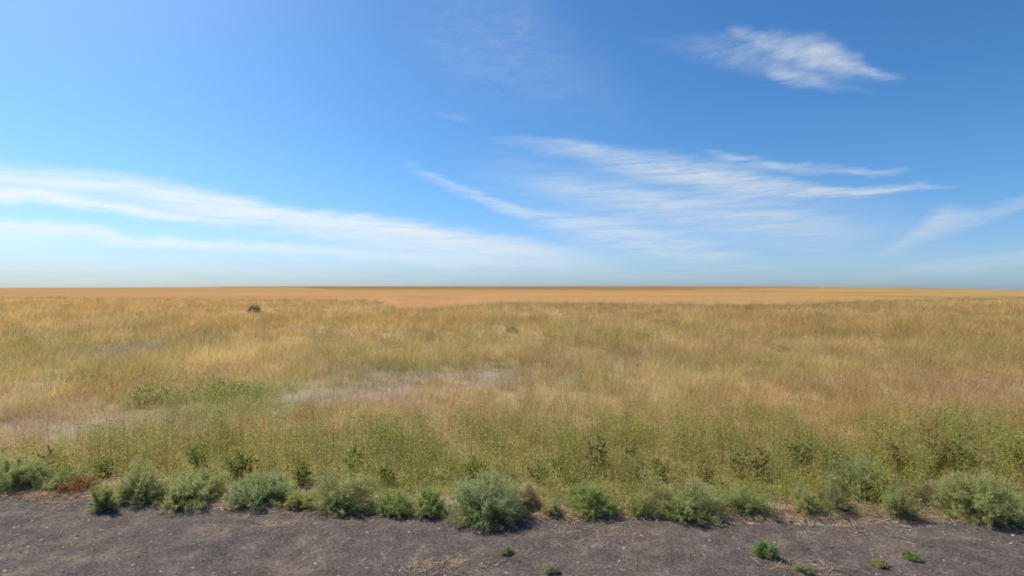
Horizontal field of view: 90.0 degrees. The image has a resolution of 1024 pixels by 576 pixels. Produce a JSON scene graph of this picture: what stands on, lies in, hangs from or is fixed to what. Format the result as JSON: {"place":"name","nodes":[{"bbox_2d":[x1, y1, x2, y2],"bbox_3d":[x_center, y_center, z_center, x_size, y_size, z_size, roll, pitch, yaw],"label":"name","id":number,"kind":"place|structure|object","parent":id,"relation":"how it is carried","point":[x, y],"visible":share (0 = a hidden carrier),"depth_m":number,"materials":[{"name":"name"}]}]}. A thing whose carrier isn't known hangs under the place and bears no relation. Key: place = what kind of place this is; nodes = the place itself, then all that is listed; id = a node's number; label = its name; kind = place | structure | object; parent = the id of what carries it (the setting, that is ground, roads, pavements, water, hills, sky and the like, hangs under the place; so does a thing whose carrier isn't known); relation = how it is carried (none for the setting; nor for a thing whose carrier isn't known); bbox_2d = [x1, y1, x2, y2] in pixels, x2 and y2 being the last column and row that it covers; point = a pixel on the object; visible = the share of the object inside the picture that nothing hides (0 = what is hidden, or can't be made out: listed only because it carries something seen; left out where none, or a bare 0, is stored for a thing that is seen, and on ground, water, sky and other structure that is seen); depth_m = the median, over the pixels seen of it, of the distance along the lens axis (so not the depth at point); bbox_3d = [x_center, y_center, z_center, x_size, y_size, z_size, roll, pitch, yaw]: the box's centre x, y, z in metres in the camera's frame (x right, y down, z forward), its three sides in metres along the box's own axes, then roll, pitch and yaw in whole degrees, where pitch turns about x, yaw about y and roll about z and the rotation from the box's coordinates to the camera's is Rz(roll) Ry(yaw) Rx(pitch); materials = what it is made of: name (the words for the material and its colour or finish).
{"place":"outdoors","nodes":[
{"label":"outdoors","id":0,"kind":"place"},
{"bbox_2d":[0,495,1023,575],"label":"gravel shoulder","id":1,"kind":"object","parent":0,"point":[167,551],"visible":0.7,"depth_m":4.12,"materials":[{"name":"grey gravel"}]},
{"bbox_2d":[84,480,119,512],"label":"roadside shrub","id":2,"kind":"object","parent":1,"relation":"on","point":[103,501],"visible":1,"depth_m":4.76,"materials":[{"name":"green plant"}]},
{"bbox_2d":[112,454,172,508],"bbox_3d":[-3.704,1.887,5.056,0.739,0.429,0.521,0,0,33],"label":"roadside shrub","id":3,"kind":"object","parent":1,"relation":"on","point":[136,486],"visible":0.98,"depth_m":5.00,"materials":[{"name":"green plant"}]},
{"bbox_2d":[161,481,192,508],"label":"roadside shrub","id":4,"kind":"object","parent":1,"relation":"on","point":[171,498],"visible":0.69,"depth_m":4.83,"materials":[{"name":"green plant"}]},
{"bbox_2d":[362,482,419,518],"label":"roadside shrub","id":5,"kind":"object","parent":1,"relation":"on","point":[397,502],"visible":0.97,"depth_m":4.72,"materials":[{"name":"green plant"}]},
{"bbox_2d":[411,476,448,518],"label":"roadside shrub","id":6,"kind":"object","parent":1,"relation":"on","point":[426,501],"visible":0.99,"depth_m":4.71,"materials":[{"name":"green plant"}]},
{"bbox_2d":[499,544,512,555],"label":"gravel weed","id":7,"kind":"object","parent":1,"relation":"on","point":[508,550],"visible":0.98,"depth_m":3.99,"materials":[{"name":"green plant"}]},
{"bbox_2d":[544,565,560,574],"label":"gravel weed","id":8,"kind":"object","parent":1,"relation":"on","point":[550,570],"visible":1,"depth_m":3.72,"materials":[{"name":"green plant"}]},
{"bbox_2d":[749,538,781,558],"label":"gravel weed","id":9,"kind":"object","parent":1,"relation":"on","point":[762,548],"visible":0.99,"depth_m":3.94,"materials":[{"name":"green plant"}]},
{"bbox_2d":[792,564,814,575],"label":"gravel weed","id":10,"kind":"object","parent":1,"relation":"on","point":[804,571],"visible":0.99,"depth_m":3.71,"materials":[{"name":"green plant"}]},
{"bbox_2d":[870,556,888,568],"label":"gravel weed","id":11,"kind":"object","parent":1,"relation":"on","point":[880,563],"visible":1,"depth_m":3.81,"materials":[{"name":"green plant"}]},
{"bbox_2d":[898,548,922,562],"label":"gravel weed","id":12,"kind":"object","parent":1,"relation":"on","point":[910,555],"visible":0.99,"depth_m":3.91,"materials":[{"name":"green plant"}]},
{"bbox_2d":[0,294,1023,525],"bbox_3d":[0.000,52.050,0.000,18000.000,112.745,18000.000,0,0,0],"label":"ground","id":13,"kind":"structure","parent":0,"point":[494,373],"depth_m":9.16,"materials":[{"name":"beige plant"}]},
{"bbox_2d":[0,452,56,492],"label":"roadside shrub","id":14,"kind":"object","parent":13,"relation":"on","point":[13,474],"visible":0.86,"depth_m":5.31,"materials":[{"name":"green plant"}]},
{"bbox_2d":[33,444,57,464],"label":"leafy weed","id":15,"kind":"object","parent":13,"relation":"on","point":[50,451],"visible":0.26,"depth_m":5.93,"materials":[{"name":"green plant"}]},
{"bbox_2d":[26,462,94,492],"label":"roadside shrub","id":16,"kind":"object","parent":13,"relation":"on","point":[44,485],"visible":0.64,"depth_m":5.29,"materials":[{"name":"green plant"}]},
{"bbox_2d":[54,475,103,496],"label":"dry weed","id":17,"kind":"object","parent":13,"relation":"on","point":[82,486],"visible":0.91,"depth_m":5.21,"materials":[{"name":"brown plant"}]},
{"bbox_2d":[86,455,121,475],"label":"leafy weed","id":18,"kind":"object","parent":13,"relation":"on","point":[102,465],"visible":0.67,"depth_m":5.75,"materials":[{"name":"green plant"}]},
{"bbox_2d":[119,381,192,407],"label":"pasture shrub","id":19,"kind":"object","parent":13,"relation":"on","point":[144,388],"visible":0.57,"depth_m":9.20,"materials":[{"name":"green plant"}]},
{"bbox_2d":[152,462,230,515],"bbox_3d":[-3.179,1.931,5.037,0.736,0.384,0.857,0,0,0],"label":"roadside shrub","id":20,"kind":"object","parent":13,"relation":"on","point":[201,492],"visible":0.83,"depth_m":5.00,"materials":[{"name":"green plant"}]},
{"bbox_2d":[185,441,208,472],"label":"leafy weed","id":21,"kind":"object","parent":13,"relation":"on","point":[189,454],"visible":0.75,"depth_m":5.76,"materials":[{"name":"green plant"}]},
{"bbox_2d":[179,375,273,399],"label":"pasture shrub","id":22,"kind":"object","parent":13,"relation":"on","point":[224,384],"visible":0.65,"depth_m":9.76,"materials":[{"name":"green plant"}]},
{"bbox_2d":[220,450,261,476],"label":"leafy weed","id":23,"kind":"object","parent":13,"relation":"on","point":[241,458],"visible":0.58,"depth_m":5.65,"materials":[{"name":"green plant"}]},
{"bbox_2d":[246,304,260,312],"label":"pasture shrub","id":24,"kind":"object","parent":13,"relation":"on","point":[253,307],"visible":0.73,"depth_m":41.95,"materials":[{"name":"green plant"}]},
{"bbox_2d":[220,467,299,512],"bbox_3d":[-2.437,1.948,5.011,0.741,0.325,0.719,0,0,0],"label":"roadside shrub","id":25,"kind":"object","parent":13,"relation":"on","point":[250,491],"visible":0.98,"depth_m":4.94,"materials":[{"name":"green plant"}]},
{"bbox_2d":[282,488,318,510],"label":"roadside shrub","id":26,"kind":"object","parent":13,"relation":"on","point":[296,501],"visible":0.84,"depth_m":4.83,"materials":[{"name":"green plant"}]},
{"bbox_2d":[290,457,311,484],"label":"leafy weed","id":27,"kind":"object","parent":13,"relation":"on","point":[301,474],"visible":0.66,"depth_m":5.45,"materials":[{"name":"green plant"}]},
{"bbox_2d":[300,464,379,517],"bbox_3d":[-1.624,1.891,4.836,0.738,0.432,0.578,0,0,0],"label":"roadside shrub","id":28,"kind":"object","parent":13,"relation":"on","point":[342,497],"visible":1,"depth_m":4.79,"materials":[{"name":"green plant"}]},
{"bbox_2d":[342,446,365,473],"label":"leafy weed","id":29,"kind":"object","parent":13,"relation":"on","point":[355,454],"visible":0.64,"depth_m":5.83,"materials":[{"name":"green plant"}]},
{"bbox_2d":[376,465,396,483],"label":"leafy weed","id":30,"kind":"object","parent":13,"relation":"on","point":[385,470],"visible":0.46,"depth_m":5.45,"materials":[{"name":"green plant"}]},
{"bbox_2d":[460,453,487,479],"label":"leafy weed","id":31,"kind":"object","parent":13,"relation":"on","point":[473,467],"visible":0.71,"depth_m":5.52,"materials":[{"name":"green plant"}]},
{"bbox_2d":[440,468,531,531],"bbox_3d":[-0.224,1.868,4.650,0.772,0.495,0.785,0,0,40],"label":"roadside shrub","id":32,"kind":"object","parent":13,"relation":"on","point":[484,501],"visible":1,"depth_m":4.56,"materials":[{"name":"green plant"}]},
{"bbox_2d":[0,303,1023,521],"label":"green undergrowth","id":33,"kind":"object","parent":13,"relation":"on","point":[380,428],"visible":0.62,"depth_m":5.93,"materials":[{"name":"green plant"}]},
{"bbox_2d":[0,287,1023,309],"bbox_3d":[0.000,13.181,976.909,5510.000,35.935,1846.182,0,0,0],"label":"wheat","id":34,"kind":"object","parent":13,"relation":"on","point":[413,298],"visible":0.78,"depth_m":139.50,"materials":[{"name":"beige plant"}]},
{"bbox_2d":[0,466,1023,575],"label":"straw litter","id":35,"kind":"object","parent":13,"relation":"on","point":[40,494],"visible":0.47,"depth_m":4.63,"materials":[{"name":"beige plant"}]},
{"bbox_2d":[506,326,517,332],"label":"pasture shrub","id":36,"kind":"object","parent":13,"relation":"on","point":[512,328],"visible":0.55,"depth_m":23.90,"materials":[{"name":"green plant"}]},
{"bbox_2d":[238,286,818,289],"bbox_3d":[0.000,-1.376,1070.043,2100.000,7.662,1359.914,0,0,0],"label":"stubble","id":37,"kind":"object","parent":13,"relation":"on","point":[525,287],"visible":0.91,"depth_m":775.17,"materials":[{"name":"beige plant"}]},
{"bbox_2d":[512,482,544,509],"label":"dry weed","id":38,"kind":"object","parent":13,"relation":"on","point":[528,493],"visible":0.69,"depth_m":4.80,"materials":[{"name":"brown plant"}]},
{"bbox_2d":[526,463,547,482],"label":"leafy weed","id":39,"kind":"object","parent":13,"relation":"on","point":[531,471],"visible":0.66,"depth_m":5.50,"materials":[{"name":"green plant"}]},
{"bbox_2d":[541,493,562,517],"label":"roadside shrub","id":40,"kind":"object","parent":13,"relation":"on","point":[552,507],"visible":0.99,"depth_m":4.63,"materials":[{"name":"green plant"}]},
{"bbox_2d":[545,452,574,481],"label":"leafy weed","id":41,"kind":"object","parent":13,"relation":"on","point":[561,460],"visible":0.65,"depth_m":5.55,"materials":[{"name":"green plant"}]},
{"bbox_2d":[564,479,622,521],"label":"roadside shrub","id":42,"kind":"object","parent":13,"relation":"on","point":[587,498],"visible":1,"depth_m":4.69,"materials":[{"name":"green plant"}]},
{"bbox_2d":[585,431,608,473],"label":"leafy weed","id":43,"kind":"object","parent":13,"relation":"on","point":[599,449],"visible":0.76,"depth_m":5.72,"materials":[{"name":"green plant"}]},
{"bbox_2d":[622,442,643,477],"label":"leafy weed","id":44,"kind":"object","parent":13,"relation":"on","point":[631,451],"visible":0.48,"depth_m":5.63,"materials":[{"name":"green plant"}]},
{"bbox_2d":[620,492,658,519],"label":"roadside shrub","id":45,"kind":"object","parent":13,"relation":"on","point":[633,504],"visible":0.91,"depth_m":4.68,"materials":[{"name":"green plant"}]},
{"bbox_2d":[648,457,670,479],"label":"leafy weed","id":46,"kind":"object","parent":13,"relation":"on","point":[656,461],"visible":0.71,"depth_m":5.59,"materials":[{"name":"green plant"}]},
{"bbox_2d":[613,472,736,525],"bbox_3d":[1.534,1.915,4.734,1.106,0.399,0.751,0,0,0],"label":"roadside shrub","id":47,"kind":"object","parent":13,"relation":"on","point":[679,503],"visible":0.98,"depth_m":4.65,"materials":[{"name":"green plant"}]},
{"bbox_2d":[690,459,719,481],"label":"leafy weed","id":48,"kind":"object","parent":13,"relation":"on","point":[710,470],"visible":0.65,"depth_m":5.55,"materials":[{"name":"green plant"}]},
{"bbox_2d":[730,446,749,471],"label":"leafy weed","id":49,"kind":"object","parent":13,"relation":"on","point":[740,458],"visible":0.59,"depth_m":5.72,"materials":[{"name":"green plant"}]},
{"bbox_2d":[715,479,778,520],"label":"roadside shrub","id":50,"kind":"object","parent":13,"relation":"on","point":[742,500],"visible":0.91,"depth_m":4.72,"materials":[{"name":"green plant"}]},
{"bbox_2d":[749,447,769,478],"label":"leafy weed","id":51,"kind":"object","parent":13,"relation":"on","point":[760,465],"visible":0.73,"depth_m":5.61,"materials":[{"name":"green plant"}]},
{"bbox_2d":[773,344,789,351],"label":"pasture shrub","id":52,"kind":"object","parent":13,"relation":"on","point":[779,346],"visible":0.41,"depth_m":16.90,"materials":[{"name":"beige plant"}]},
{"bbox_2d":[784,434,817,472],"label":"leafy weed","id":53,"kind":"object","parent":13,"relation":"on","point":[801,455],"visible":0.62,"depth_m":5.78,"materials":[{"name":"green plant"}]},
{"bbox_2d":[789,481,824,514],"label":"roadside shrub","id":54,"kind":"object","parent":13,"relation":"on","point":[803,501],"visible":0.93,"depth_m":4.71,"materials":[{"name":"green plant"}]},
{"bbox_2d":[813,476,851,516],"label":"roadside shrub","id":55,"kind":"object","parent":13,"relation":"on","point":[840,503],"visible":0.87,"depth_m":4.77,"materials":[{"name":"green plant"}]},
{"bbox_2d":[821,444,852,473],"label":"leafy weed","id":56,"kind":"object","parent":13,"relation":"on","point":[825,446],"visible":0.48,"depth_m":5.68,"materials":[{"name":"green plant"}]},
{"bbox_2d":[817,451,890,501],"bbox_3d":[3.545,1.897,5.197,0.894,0.442,0.611,0,0,-25],"label":"roadside shrub","id":57,"kind":"object","parent":13,"relation":"on","point":[844,482],"visible":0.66,"depth_m":5.17,"materials":[{"name":"green plant"}]},
{"bbox_2d":[873,434,915,471],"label":"leafy weed","id":58,"kind":"object","parent":13,"relation":"on","point":[892,446],"visible":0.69,"depth_m":5.81,"materials":[{"name":"green plant"}]},
{"bbox_2d":[879,485,920,521],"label":"roadside shrub","id":59,"kind":"object","parent":13,"relation":"on","point":[892,505],"visible":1,"depth_m":4.62,"materials":[{"name":"green plant"}]},
{"bbox_2d":[894,474,972,513],"bbox_3d":[4.032,1.938,4.913,0.702,0.342,0.490,0,0,36],"label":"dry weed","id":60,"kind":"object","parent":13,"relation":"on","point":[924,482],"visible":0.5,"depth_m":4.88,"materials":[{"name":"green plant"}]},
{"bbox_2d":[915,422,956,473],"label":"leafy weed","id":61,"kind":"object","parent":13,"relation":"on","point":[933,443],"visible":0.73,"depth_m":5.72,"materials":[{"name":"green plant"}]},
{"bbox_2d":[940,430,989,473],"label":"leafy weed","id":62,"kind":"object","parent":13,"relation":"on","point":[958,447],"visible":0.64,"depth_m":5.59,"materials":[{"name":"green plant"}]},
{"bbox_2d":[926,469,1023,528],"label":"roadside shrub","id":63,"kind":"object","parent":13,"relation":"on","point":[988,501],"visible":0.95,"depth_m":4.58,"materials":[{"name":"green plant"}]},
{"bbox_2d":[976,452,1011,472],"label":"dry stalk","id":64,"kind":"object","parent":13,"relation":"on","point":[978,453],"visible":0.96,"depth_m":5.28,"materials":[{"name":"beige plant"}]},
{"bbox_2d":[989,430,1023,470],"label":"leafy weed","id":65,"kind":"object","parent":13,"relation":"on","point":[1016,451],"visible":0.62,"depth_m":5.82,"materials":[{"name":"green plant"}]},
{"bbox_2d":[0,0,1023,289],"label":"sky","id":66,"kind":"structure","parent":0,"point":[144,143],"materials":[{"name":"blue"}]}
]}

